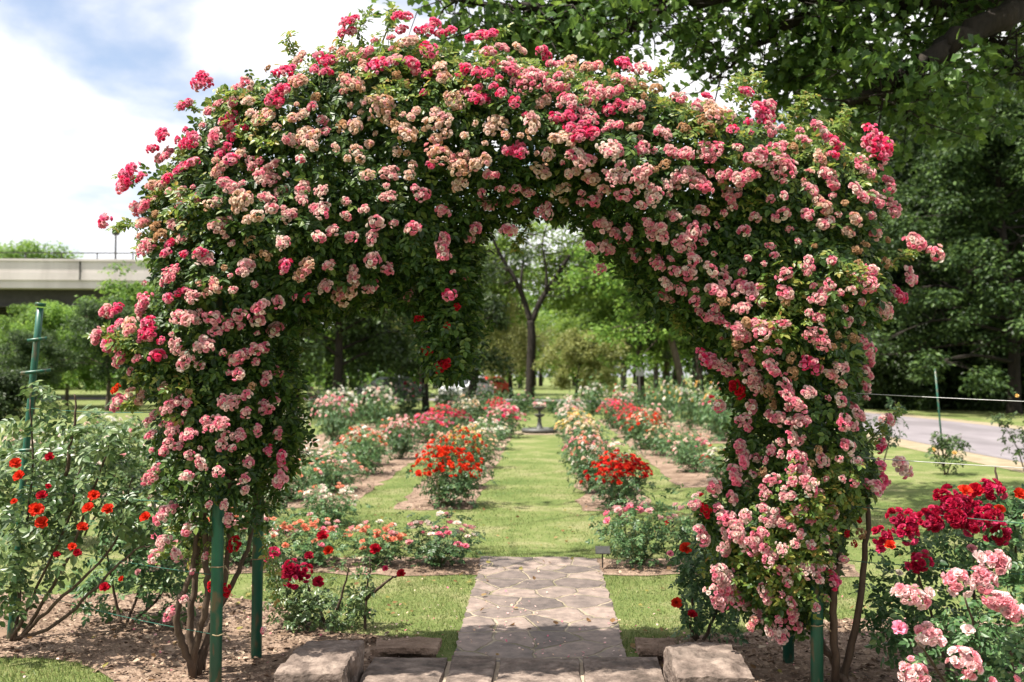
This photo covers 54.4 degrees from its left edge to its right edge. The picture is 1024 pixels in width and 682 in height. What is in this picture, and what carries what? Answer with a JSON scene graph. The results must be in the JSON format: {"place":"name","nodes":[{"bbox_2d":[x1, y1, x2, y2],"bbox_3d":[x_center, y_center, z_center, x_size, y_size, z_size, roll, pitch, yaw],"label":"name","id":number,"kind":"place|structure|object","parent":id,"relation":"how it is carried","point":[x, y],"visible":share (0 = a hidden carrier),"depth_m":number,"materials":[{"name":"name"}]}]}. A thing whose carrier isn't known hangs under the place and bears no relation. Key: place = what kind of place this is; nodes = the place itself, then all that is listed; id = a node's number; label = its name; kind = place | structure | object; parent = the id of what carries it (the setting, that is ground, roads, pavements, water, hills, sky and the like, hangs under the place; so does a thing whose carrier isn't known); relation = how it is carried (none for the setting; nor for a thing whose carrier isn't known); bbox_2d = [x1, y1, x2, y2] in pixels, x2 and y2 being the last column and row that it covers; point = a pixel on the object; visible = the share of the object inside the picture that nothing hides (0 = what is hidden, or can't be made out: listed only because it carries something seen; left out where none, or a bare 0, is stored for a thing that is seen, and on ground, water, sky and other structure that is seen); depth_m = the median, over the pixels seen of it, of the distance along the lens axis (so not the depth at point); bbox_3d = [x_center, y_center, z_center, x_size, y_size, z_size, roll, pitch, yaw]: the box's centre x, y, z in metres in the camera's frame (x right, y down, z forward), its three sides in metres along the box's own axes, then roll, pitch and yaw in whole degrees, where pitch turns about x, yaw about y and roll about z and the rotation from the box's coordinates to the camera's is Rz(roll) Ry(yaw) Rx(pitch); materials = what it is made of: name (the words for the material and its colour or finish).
{"place":"outdoors","nodes":[
{"label":"outdoors","id":0,"kind":"place"},
{"bbox_2d":[0,377,1023,681],"bbox_3d":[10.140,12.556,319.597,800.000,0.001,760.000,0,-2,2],"label":"ground","id":1,"kind":"structure","parent":0,"point":[918,487],"depth_m":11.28,"materials":[{"name":"plant"}]},
{"bbox_2d":[0,367,60,420],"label":"shrub","id":2,"kind":"object","parent":1,"relation":"on","point":[12,381],"visible":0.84,"depth_m":35.35,"materials":[{"name":"green plant"}]},
{"bbox_2d":[0,327,77,413],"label":"broadleaf tree","id":3,"kind":"object","parent":1,"relation":"on","point":[23,346],"visible":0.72,"depth_m":40.33,"materials":[{"name":"green plant"}]},
{"bbox_2d":[0,237,83,332],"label":"broadleaf tree","id":4,"kind":"object","parent":1,"relation":"on","point":[29,245],"visible":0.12,"depth_m":111.80,"materials":[{"name":"green plant"}]},
{"bbox_2d":[0,299,86,387],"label":"broadleaf tree","id":5,"kind":"object","parent":1,"relation":"on","point":[20,313],"visible":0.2,"depth_m":49.77,"materials":[{"name":"green plant"}]},
{"bbox_2d":[9,300,102,408],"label":"broadleaf tree","id":6,"kind":"object","parent":1,"relation":"on","point":[53,314],"visible":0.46,"depth_m":47.20,"materials":[{"name":"green plant"}]},
{"bbox_2d":[0,252,158,321],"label":"road bridge","id":7,"kind":"structure","parent":1,"relation":"on","point":[25,281],"depth_m":62.54,"materials":[{"name":"concrete"}]},
{"bbox_2d":[0,418,159,535],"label":"shrub rose","id":8,"kind":"object","parent":1,"relation":"on","point":[111,466],"visible":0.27,"depth_m":9.26,"materials":[{"name":"green plant"}]},
{"bbox_2d":[52,296,140,410],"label":"broadleaf tree","id":9,"kind":"object","parent":1,"relation":"on","point":[89,319],"visible":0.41,"depth_m":43.99,"materials":[{"name":"green plant"}]},
{"bbox_2d":[74,255,172,405],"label":"broadleaf tree","id":10,"kind":"object","parent":1,"relation":"on","point":[130,291],"visible":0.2,"depth_m":50.96,"materials":[{"name":"green plant"}]},
{"bbox_2d":[0,593,401,681],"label":"soil bed","id":11,"kind":"object","parent":1,"relation":"on","point":[99,656],"visible":0.54,"depth_m":5.95,"materials":[{"name":"soil"}]},
{"bbox_2d":[0,380,171,641],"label":"shrub rose","id":12,"kind":"object","parent":11,"relation":"on","point":[30,533],"visible":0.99,"depth_m":5.62,"materials":[{"name":"green plant"}]},
{"bbox_2d":[56,484,210,627],"bbox_3d":[-2.400,1.396,6.471,0.929,0.913,0.827,0,-2,2],"label":"shrub rose","id":13,"kind":"object","parent":11,"relation":"on","point":[133,574],"visible":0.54,"depth_m":6.34,"materials":[{"name":"green plant"}]},
{"bbox_2d":[274,640,364,681],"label":"edging stone","id":14,"kind":"object","parent":11,"relation":"on","point":[327,661],"visible":0.96,"depth_m":4.92,"materials":[{"name":"stone"}]},
{"bbox_2d":[263,527,405,632],"bbox_3d":[-1.159,1.511,6.235,1.023,0.690,0.643,0,-2,2],"label":"shrub rose","id":15,"kind":"object","parent":11,"relation":"on","point":[300,605],"visible":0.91,"depth_m":6.21,"materials":[{"name":"green plant"}]},
{"bbox_2d":[102,423,393,496],"bbox_3d":[-4.572,2.386,23.048,1.567,0.001,20.123,0,-2,2],"label":"soil bed","id":16,"kind":"object","parent":1,"relation":"on","point":[320,438],"visible":0.08,"depth_m":23.94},
{"bbox_2d":[308,382,364,442],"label":"rose bush","id":17,"kind":"object","parent":16,"relation":"on","point":[334,422],"visible":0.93,"depth_m":23.50,"materials":[{"name":"green plant"}]},
{"bbox_2d":[311,380,367,434],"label":"rose bush","id":18,"kind":"object","parent":16,"relation":"on","point":[351,394],"visible":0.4,"depth_m":26.49,"materials":[{"name":"green plant"}]},
{"bbox_2d":[350,365,403,427],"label":"rose bush","id":19,"kind":"object","parent":16,"relation":"on","point":[385,400],"visible":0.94,"depth_m":29.95,"materials":[{"name":"green plant"}]},
{"bbox_2d":[117,556,480,575],"bbox_3d":[-1.809,1.882,8.383,3.199,0.001,0.899,0,-2,2],"label":"soil bed","id":20,"kind":"object","parent":1,"relation":"on","point":[447,568],"visible":0.41,"depth_m":8.26,"materials":[{"name":"soil"}]},
{"bbox_2d":[192,496,303,567],"bbox_3d":[-2.281,1.610,8.477,0.863,0.597,0.894,0,-2,8],"label":"rose bush","id":21,"kind":"object","parent":20,"relation":"on","point":[236,556],"visible":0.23,"depth_m":8.37,"materials":[{"name":"green plant"}]},
{"bbox_2d":[263,512,368,566],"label":"rose bush","id":22,"kind":"object","parent":20,"relation":"on","point":[301,549],"visible":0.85,"depth_m":8.31,"materials":[{"name":"green plant"}]},
{"bbox_2d":[320,504,433,565],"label":"rose bush","id":23,"kind":"object","parent":20,"relation":"on","point":[363,544],"visible":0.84,"depth_m":8.32,"materials":[{"name":"green plant"}]},
{"bbox_2d":[371,496,496,567],"bbox_3d":[-0.635,1.617,8.422,0.896,0.605,1.048,-1,-2,14],"label":"rose bush","id":24,"kind":"object","parent":20,"relation":"on","point":[448,549],"visible":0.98,"depth_m":8.27,"materials":[{"name":"green plant"}]},
{"bbox_2d":[184,208,445,407],"bbox_3d":[-7.504,-1.524,39.678,9.500,9.423,9.938,-1,-2,29],"label":"broadleaf tree","id":25,"kind":"object","parent":1,"relation":"on","point":[355,330],"visible":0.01,"depth_m":37.05,"materials":[{"name":"green plant"}]},
{"bbox_2d":[292,477,373,525],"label":"rose bush","id":26,"kind":"object","parent":1,"relation":"on","point":[324,510],"visible":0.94,"depth_m":10.53,"materials":[{"name":"green plant"}]},
{"bbox_2d":[236,182,480,410],"bbox_3d":[-6.232,-1.464,35.178,9.048,8.975,9.464,1,-2,-29],"label":"broadleaf tree","id":27,"kind":"object","parent":1,"relation":"on","point":[383,353],"visible":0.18,"depth_m":36.46,"materials":[{"name":"green plant"}]},
{"bbox_2d":[0,264,716,390],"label":"wood","id":28,"kind":"object","parent":1,"relation":"on","point":[652,378],"visible":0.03,"depth_m":115.90,"materials":[{"name":"green plant"}]},
{"bbox_2d":[249,419,476,508],"bbox_3d":[-2.314,2.416,23.928,1.536,0.001,24.218,0,-2,2],"label":"soil bed","id":29,"kind":"object","parent":1,"relation":"on","point":[394,462],"visible":0.11,"depth_m":15.68,"materials":[{"name":"soil"}]},
{"bbox_2d":[264,449,325,501],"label":"rose bush","id":30,"kind":"object","parent":29,"relation":"on","point":[298,484],"visible":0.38,"depth_m":12.66,"materials":[{"name":"green plant"}]},
{"bbox_2d":[298,439,364,480],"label":"rose bush","id":31,"kind":"object","parent":29,"relation":"on","point":[317,454],"visible":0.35,"depth_m":14.76,"materials":[{"name":"green plant"}]},
{"bbox_2d":[302,442,371,492],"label":"rose bush","id":32,"kind":"object","parent":29,"relation":"on","point":[333,477],"visible":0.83,"depth_m":13.55,"materials":[{"name":"green plant"}]},
{"bbox_2d":[334,407,404,475],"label":"rose bush","id":33,"kind":"object","parent":29,"relation":"on","point":[375,455],"visible":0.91,"depth_m":15.95,"materials":[{"name":"green plant"}]},
{"bbox_2d":[380,409,428,458],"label":"rose bush","id":34,"kind":"object","parent":29,"relation":"on","point":[401,445],"visible":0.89,"depth_m":18.93,"materials":[{"name":"green plant"}]},
{"bbox_2d":[407,407,460,442],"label":"rose bush","id":35,"kind":"object","parent":29,"relation":"on","point":[433,430],"visible":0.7,"depth_m":23.47,"materials":[{"name":"green plant"}]},
{"bbox_2d":[371,636,441,657],"bbox_3d":[-0.590,1.762,5.592,0.379,0.150,0.229,0,-2,2],"label":"ledge stone","id":36,"kind":"object","parent":1,"relation":"on","point":[423,647],"visible":0.81,"depth_m":5.55,"materials":[{"name":"stone"}]},
{"bbox_2d":[383,367,431,413],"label":"rose bush","id":37,"kind":"object","parent":1,"relation":"on","point":[414,399],"visible":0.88,"depth_m":40.91,"materials":[{"name":"green plant"}]},
{"bbox_2d":[343,247,536,410],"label":"broadleaf tree","id":38,"kind":"object","parent":1,"relation":"on","point":[496,315],"visible":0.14,"depth_m":44.12,"materials":[{"name":"green plant"}]},
{"bbox_2d":[394,422,518,509],"bbox_3d":[-0.591,2.381,22.894,1.160,0.001,22.267,0,-2,2],"label":"soil bed","id":39,"kind":"object","parent":1,"relation":"on","point":[412,504],"visible":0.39,"depth_m":12.99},
{"bbox_2d":[405,433,499,508],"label":"rose bush","id":40,"kind":"object","parent":39,"relation":"on","point":[445,486],"visible":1,"depth_m":12.04,"materials":[{"name":"red plant"}]},
{"bbox_2d":[426,418,503,487],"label":"rose bush","id":41,"kind":"object","parent":39,"relation":"on","point":[472,447],"visible":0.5,"depth_m":14.13,"materials":[{"name":"red plant"}]},
{"bbox_2d":[465,410,517,449],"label":"rose bush","id":42,"kind":"object","parent":39,"relation":"on","point":[501,436],"visible":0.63,"depth_m":21.34,"materials":[{"name":"green plant"}]},
{"bbox_2d":[477,398,535,437],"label":"rose bush","id":43,"kind":"object","parent":39,"relation":"on","point":[516,416],"visible":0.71,"depth_m":25.38,"materials":[{"name":"pink plant"}]},
{"bbox_2d":[391,233,531,401],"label":"willow tree","id":44,"kind":"object","parent":1,"relation":"on","point":[497,333],"visible":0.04,"depth_m":57.74,"materials":[{"name":"green plant"}]},
{"bbox_2d":[20,506,988,680],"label":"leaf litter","id":45,"kind":"object","parent":1,"relation":"on","point":[612,620],"visible":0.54,"depth_m":6.49,"materials":[{"name":"brown plant"}]},
{"bbox_2d":[0,463,1023,681],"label":"mulch","id":46,"kind":"object","parent":1,"relation":"on","point":[156,670],"visible":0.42,"depth_m":5.92,"materials":[{"name":"soil"}]},
{"bbox_2d":[441,661,583,681],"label":"mortar bed","id":47,"kind":"object","parent":1,"relation":"on","point":[497,671],"depth_m":5.21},
{"bbox_2d":[360,657,446,681],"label":"step slab","id":48,"kind":"structure","parent":47,"relation":"on","point":[387,669],"depth_m":5.16,"materials":[{"name":"stone"}]},
{"bbox_2d":[445,655,495,681],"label":"step slab","id":49,"kind":"structure","parent":47,"relation":"on","point":[469,668],"depth_m":5.18,"materials":[{"name":"stone"}]},
{"bbox_2d":[496,657,580,681],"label":"step slab","id":50,"kind":"structure","parent":47,"relation":"on","point":[539,670],"depth_m":5.15,"materials":[{"name":"stone"}]},
{"bbox_2d":[583,657,664,681],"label":"step slab","id":51,"kind":"structure","parent":47,"relation":"on","point":[621,669],"depth_m":5.15,"materials":[{"name":"stone"}]},
{"bbox_2d":[477,311,557,398],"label":"willow tree","id":52,"kind":"object","parent":1,"relation":"on","point":[521,356],"visible":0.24,"depth_m":67.41,"materials":[{"name":"green plant"}]},
{"bbox_2d":[209,152,830,681],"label":"garden arch","id":53,"kind":"structure","parent":1,"relation":"on","point":[217,634],"depth_m":5.04,"materials":[{"name":"green paint"}]},
{"bbox_2d":[6,302,210,638],"bbox_3d":[-2.255,0.872,5.636,1.867,2.246,0.153,-1,-2,32],"label":"wire trellis","id":54,"kind":"object","parent":53,"relation":"attached to","point":[37,338],"visible":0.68,"depth_m":6.06,"materials":[{"name":"green paint"}]},
{"bbox_2d":[82,2,552,678],"bbox_3d":[-1.004,-0.010,5.351,2.472,3.634,1.340,0,-2,2],"label":"climbing rose","id":55,"kind":"object","parent":53,"relation":"attached to","point":[424,102],"visible":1,"depth_m":5.01,"materials":[{"name":"pink plant"}]},
{"bbox_2d":[491,45,944,681],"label":"climbing rose","id":56,"kind":"object","parent":53,"relation":"attached to","point":[753,341],"visible":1,"depth_m":4.93,"materials":[{"name":"pink plant"}]},
{"bbox_2d":[825,391,1023,574],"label":"wire trellis","id":57,"kind":"object","parent":53,"relation":"attached to","point":[937,462],"visible":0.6,"depth_m":4.75,"materials":[{"name":"grey metal"}]},
{"bbox_2d":[466,162,626,401],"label":"forked tree","id":58,"kind":"object","parent":1,"relation":"on","point":[500,243],"visible":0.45,"depth_m":53.61,"materials":[{"name":"green plant"}]},
{"bbox_2d":[531,328,631,405],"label":"ornamental tree","id":59,"kind":"object","parent":1,"relation":"on","point":[582,348],"visible":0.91,"depth_m":49.28,"materials":[{"name":"green plant"}]},
{"bbox_2d":[570,371,611,413],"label":"rose bush","id":60,"kind":"object","parent":1,"relation":"on","point":[592,400],"visible":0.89,"depth_m":40.64,"materials":[{"name":"green plant"}]},
{"bbox_2d":[535,296,647,396],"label":"broadleaf tree","id":61,"kind":"object","parent":1,"relation":"on","point":[565,322],"visible":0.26,"depth_m":73.24,"materials":[{"name":"green plant"}]},
{"bbox_2d":[559,422,653,510],"bbox_3d":[1.629,2.377,22.796,1.085,0.001,22.222,0,-2,2],"label":"soil bed","id":62,"kind":"object","parent":1,"relation":"on","point":[586,496],"visible":0.21,"depth_m":12.67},
{"bbox_2d":[554,404,611,454],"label":"rose bush","id":63,"kind":"object","parent":62,"relation":"on","point":[583,425],"visible":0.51,"depth_m":18.86,"materials":[{"name":"beige plant"}]},
{"bbox_2d":[562,426,618,493],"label":"rose bush","id":64,"kind":"object","parent":62,"relation":"on","point":[592,450],"visible":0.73,"depth_m":13.48,"materials":[{"name":"green plant"}]},
{"bbox_2d":[578,431,668,508],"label":"rose bush","id":65,"kind":"object","parent":62,"relation":"on","point":[628,467],"visible":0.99,"depth_m":11.87,"materials":[{"name":"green plant"}]},
{"bbox_2d":[548,210,703,400],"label":"broadleaf tree","id":66,"kind":"object","parent":1,"relation":"on","point":[596,318],"visible":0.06,"depth_m":59.47,"materials":[{"name":"green plant"}]},
{"bbox_2d":[550,218,725,410],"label":"leaning tree","id":67,"kind":"object","parent":1,"relation":"on","point":[669,334],"visible":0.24,"depth_m":44.56,"materials":[{"name":"green plant"}]},
{"bbox_2d":[603,280,694,395],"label":"broadleaf tree","id":68,"kind":"object","parent":1,"relation":"on","point":[666,367],"visible":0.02,"depth_m":75.25,"materials":[{"name":"green plant"}]},
{"bbox_2d":[573,221,734,397],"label":"broadleaf tree","id":69,"kind":"object","parent":1,"relation":"on","point":[699,371],"visible":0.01,"depth_m":55.62,"materials":[{"name":"green plant"}]},
{"bbox_2d":[598,419,763,487],"bbox_3d":[3.346,2.451,24.982,1.393,0.001,21.796,0,-2,2],"label":"soil bed","id":70,"kind":"object","parent":1,"relation":"on","point":[689,479],"visible":0.35,"depth_m":16.66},
{"bbox_2d":[593,392,634,428],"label":"rose bush","id":71,"kind":"object","parent":70,"relation":"on","point":[611,413],"visible":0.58,"depth_m":29.72,"materials":[{"name":"green plant"}]},
{"bbox_2d":[617,408,669,449],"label":"rose bush","id":72,"kind":"object","parent":70,"relation":"on","point":[638,420],"visible":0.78,"depth_m":21.35,"materials":[{"name":"green plant"}]},
{"bbox_2d":[637,417,680,455],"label":"rose bush","id":73,"kind":"object","parent":70,"relation":"on","point":[661,435],"visible":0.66,"depth_m":19.77,"materials":[{"name":"green plant"}]},
{"bbox_2d":[653,420,713,461],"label":"rose bush","id":74,"kind":"object","parent":70,"relation":"on","point":[670,440],"visible":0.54,"depth_m":18.02,"materials":[{"name":"green plant"}]},
{"bbox_2d":[650,420,723,472],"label":"rose bush","id":75,"kind":"object","parent":70,"relation":"on","point":[684,459],"visible":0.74,"depth_m":16.42,"materials":[{"name":"green plant"}]},
{"bbox_2d":[685,431,747,481],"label":"rose bush","id":76,"kind":"object","parent":70,"relation":"on","point":[718,470],"visible":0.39,"depth_m":14.79,"materials":[{"name":"green plant"}]},
{"bbox_2d":[366,0,1023,186],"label":"plane tree","id":77,"kind":"object","parent":1,"relation":"on","point":[905,87],"visible":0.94,"depth_m":10.13,"materials":[{"name":"green plant"}]},
{"bbox_2d":[667,420,733,442],"bbox_3d":[5.471,2.605,29.490,1.977,0.001,12.575,0,-2,2],"label":"soil bed","id":78,"kind":"object","parent":1,"relation":"on","point":[704,434],"visible":0.07,"depth_m":27.68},
{"bbox_2d":[648,376,690,421],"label":"rose bush","id":79,"kind":"object","parent":78,"relation":"on","point":[670,405],"visible":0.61,"depth_m":34.21,"materials":[{"name":"green plant"}]},
{"bbox_2d":[665,359,711,429],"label":"rose bush","id":80,"kind":"object","parent":78,"relation":"on","point":[689,411],"visible":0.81,"depth_m":29.22,"materials":[{"name":"green plant"}]},
{"bbox_2d":[691,378,747,441],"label":"rose bush","id":81,"kind":"object","parent":78,"relation":"on","point":[724,419],"visible":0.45,"depth_m":24.21,"materials":[{"name":"green plant"}]},
{"bbox_2d":[663,642,754,681],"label":"edging stone","id":82,"kind":"object","parent":1,"relation":"on","point":[701,662],"visible":1,"depth_m":4.84,"materials":[{"name":"stone"}]},
{"bbox_2d":[595,558,859,576],"bbox_3d":[1.766,1.878,8.281,2.212,0.001,0.787,0,-2,2],"label":"soil bed","id":83,"kind":"object","parent":1,"relation":"on","point":[610,569],"visible":0.37,"depth_m":8.21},
{"bbox_2d":[585,474,696,569],"bbox_3d":[1.107,1.517,8.337,0.901,0.824,1.054,0,-2,-9],"label":"rose bush","id":84,"kind":"object","parent":83,"relation":"on","point":[625,541],"visible":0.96,"depth_m":8.30,"materials":[{"name":"green plant"}]},
{"bbox_2d":[632,460,756,563],"bbox_3d":[1.723,1.455,8.283,1.306,0.924,0.898,-2,-2,38],"label":"rose bush","id":85,"kind":"object","parent":83,"relation":"on","point":[690,521],"visible":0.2,"depth_m":8.32,"materials":[{"name":"green plant"}]},
{"bbox_2d":[630,618,1023,681],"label":"soil bed","id":86,"kind":"object","parent":1,"relation":"on","point":[780,665],"visible":0.29,"depth_m":5.61,"materials":[{"name":"soil"}]},
{"bbox_2d":[634,637,675,657],"bbox_3d":[0.811,1.766,5.584,0.236,0.153,0.250,0,-2,2],"label":"ledge stone","id":87,"kind":"object","parent":86,"relation":"on","point":[650,647],"visible":0.52,"depth_m":5.58,"materials":[{"name":"stone"}]},
{"bbox_2d":[666,535,748,645],"bbox_3d":[1.181,1.479,5.899,0.575,0.669,0.534,0,-2,2],"label":"shrub rose","id":88,"kind":"object","parent":86,"relation":"on","point":[688,570],"visible":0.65,"depth_m":5.82,"materials":[{"name":"green plant"}]},
{"bbox_2d":[848,467,1023,681],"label":"shrub rose","id":89,"kind":"object","parent":86,"relation":"on","point":[958,508],"visible":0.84,"depth_m":4.93,"materials":[{"name":"green plant"}]},
{"bbox_2d":[890,548,1023,681],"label":"shrub rose","id":90,"kind":"object","parent":86,"relation":"on","point":[1008,607],"visible":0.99,"depth_m":4.32,"materials":[{"name":"pink plant"}]},
{"bbox_2d":[733,76,972,370],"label":"broadleaf tree","id":91,"kind":"object","parent":1,"relation":"on","point":[915,209],"visible":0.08,"depth_m":46.12,"materials":[{"name":"green plant"}]},
{"bbox_2d":[856,396,908,473],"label":"shrub rose","id":92,"kind":"object","parent":1,"relation":"on","point":[890,431],"visible":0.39,"depth_m":13.15,"materials":[{"name":"green plant"}]},
{"bbox_2d":[827,329,963,410],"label":"shrub","id":93,"kind":"object","parent":1,"relation":"on","point":[895,366],"visible":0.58,"depth_m":45.52,"materials":[{"name":"green plant"}]},
{"bbox_2d":[781,28,1023,400],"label":"broadleaf tree","id":94,"kind":"object","parent":1,"relation":"on","point":[907,183],"visible":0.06,"depth_m":48.69,"materials":[{"name":"green plant"}]},
{"bbox_2d":[846,23,1023,413],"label":"broadleaf tree","id":95,"kind":"object","parent":1,"relation":"on","point":[949,201],"visible":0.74,"depth_m":40.88,"materials":[{"name":"green plant"}]},
{"bbox_2d":[925,431,975,474],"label":"shrub rose","id":96,"kind":"object","parent":1,"relation":"on","point":[948,444],"visible":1,"depth_m":15.96,"materials":[{"name":"green plant"}]},
{"bbox_2d":[886,25,1023,364],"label":"broadleaf tree","id":97,"kind":"object","parent":1,"relation":"on","point":[948,342],"visible":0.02,"depth_m":47.44,"materials":[{"name":"green plant"}]},
{"bbox_2d":[905,320,1023,410],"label":"shrub","id":98,"kind":"object","parent":1,"relation":"on","point":[953,383],"visible":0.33,"depth_m":45.40,"materials":[{"name":"green plant"}]},
{"bbox_2d":[0,0,1023,376],"label":"sky","id":99,"kind":"structure","parent":0,"point":[86,85],"materials":[{"name":"white"}]},
{"bbox_2d":[37,398,1023,461],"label":"road","id":100,"kind":"structure","parent":0,"point":[980,439],"depth_m":27.58,"materials":[{"name":"asphalt"}]},
{"bbox_2d":[39,397,1023,472],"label":"road verge","id":101,"kind":"structure","parent":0,"point":[975,457],"depth_m":21.95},
{"bbox_2d":[986,394,1023,469],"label":"shrub rose","id":102,"kind":"object","parent":101,"relation":"on","point":[997,418],"visible":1,"depth_m":16.48,"materials":[{"name":"green plant"}]},
{"bbox_2d":[454,556,625,662],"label":"path","id":103,"kind":"structure","parent":0,"point":[570,597],"depth_m":6.67,"materials":[{"name":"stone"}]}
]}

